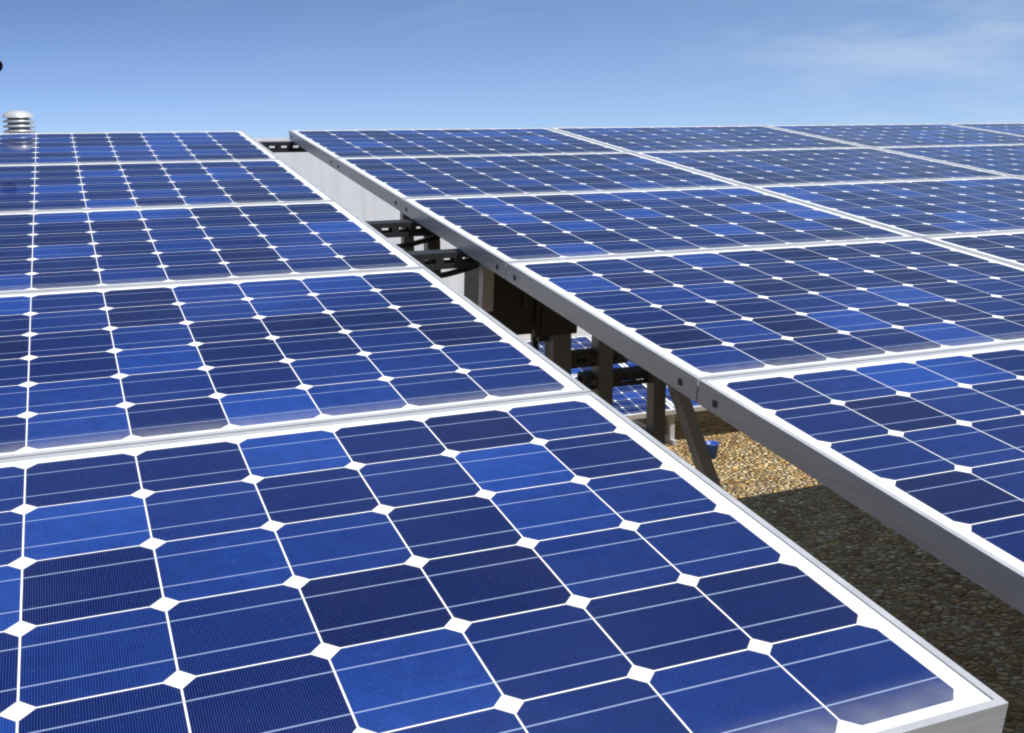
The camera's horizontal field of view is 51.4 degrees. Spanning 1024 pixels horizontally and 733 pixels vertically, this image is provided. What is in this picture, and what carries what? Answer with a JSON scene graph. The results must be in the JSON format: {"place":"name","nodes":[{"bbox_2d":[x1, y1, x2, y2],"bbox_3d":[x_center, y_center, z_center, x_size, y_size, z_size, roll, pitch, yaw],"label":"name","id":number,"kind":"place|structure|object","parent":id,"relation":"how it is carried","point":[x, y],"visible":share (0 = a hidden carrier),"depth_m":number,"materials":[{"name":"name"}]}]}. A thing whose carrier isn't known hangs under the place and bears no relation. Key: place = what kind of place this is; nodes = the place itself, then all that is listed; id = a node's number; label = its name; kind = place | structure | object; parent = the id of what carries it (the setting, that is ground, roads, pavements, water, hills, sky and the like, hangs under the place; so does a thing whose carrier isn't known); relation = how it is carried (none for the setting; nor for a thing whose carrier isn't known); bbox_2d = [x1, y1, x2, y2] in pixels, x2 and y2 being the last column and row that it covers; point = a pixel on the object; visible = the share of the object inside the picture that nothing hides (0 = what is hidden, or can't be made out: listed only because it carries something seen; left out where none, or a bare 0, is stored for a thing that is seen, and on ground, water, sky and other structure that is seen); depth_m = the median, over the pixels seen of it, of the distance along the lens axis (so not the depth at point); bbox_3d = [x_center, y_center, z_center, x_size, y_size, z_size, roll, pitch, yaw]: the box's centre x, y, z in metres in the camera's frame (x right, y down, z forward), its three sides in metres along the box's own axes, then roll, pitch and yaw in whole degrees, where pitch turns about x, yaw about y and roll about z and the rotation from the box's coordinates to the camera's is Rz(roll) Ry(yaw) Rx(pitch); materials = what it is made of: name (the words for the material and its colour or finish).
{"place":"outdoors","nodes":[
{"label":"outdoors","id":0,"kind":"place"},
{"bbox_2d":[254,137,590,340],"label":"parapet wall","id":1,"kind":"structure","parent":0,"point":[361,202],"depth_m":10.71,"materials":[{"name":"paint"}]},
{"bbox_2d":[0,0,1023,137],"label":"sky","id":2,"kind":"structure","parent":0,"point":[258,68],"materials":[{"name":"blue"}]},
{"bbox_2d":[635,410,1023,732],"bbox_3d":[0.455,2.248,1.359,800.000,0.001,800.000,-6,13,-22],"label":"gravel ground","id":3,"kind":"structure","parent":0,"point":[973,629],"depth_m":6.23,"materials":[{"name":"beige gravel"}]},
{"bbox_2d":[0,61,35,132],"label":"weather station","id":4,"kind":"object","parent":3,"relation":"on","point":[18,121],"visible":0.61,"depth_m":4.17,"materials":[{"name":"grey plastic"}]},
{"bbox_2d":[259,136,721,487],"bbox_3d":[0.862,0.524,3.406,21.716,2.497,4.069,-6,13,-22],"label":"support frame","id":5,"kind":"object","parent":3,"relation":"on","point":[510,306],"visible":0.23,"depth_m":2.94,"materials":[{"name":"grey metal"}]},
{"bbox_2d":[0,131,1007,732],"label":"solar array","id":6,"kind":"object","parent":5,"relation":"on","point":[284,447],"visible":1,"depth_m":1.22,"materials":[{"name":"blue glass"}]},
{"bbox_2d":[289,123,1023,613],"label":"solar array","id":7,"kind":"object","parent":5,"relation":"on","point":[837,309],"visible":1,"depth_m":2.44,"materials":[{"name":"blue glass"}]},
{"bbox_2d":[525,335,706,445],"bbox_3d":[3.798,-0.108,10.367,8.489,0.638,1.589,-6,13,-22],"label":"solar panel","id":8,"kind":"object","parent":3,"relation":"on","point":[629,401],"visible":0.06,"depth_m":8.69,"materials":[{"name":"blue glass"}]},
{"bbox_2d":[705,440,718,458],"bbox_3d":[1.546,0.649,8.266,0.124,0.118,0.124,-6,13,-22],"label":"blue bucket","id":9,"kind":"object","parent":3,"relation":"on","point":[712,446],"visible":0.62,"depth_m":8.22,"materials":[{"name":"blue plastic"}]}
]}

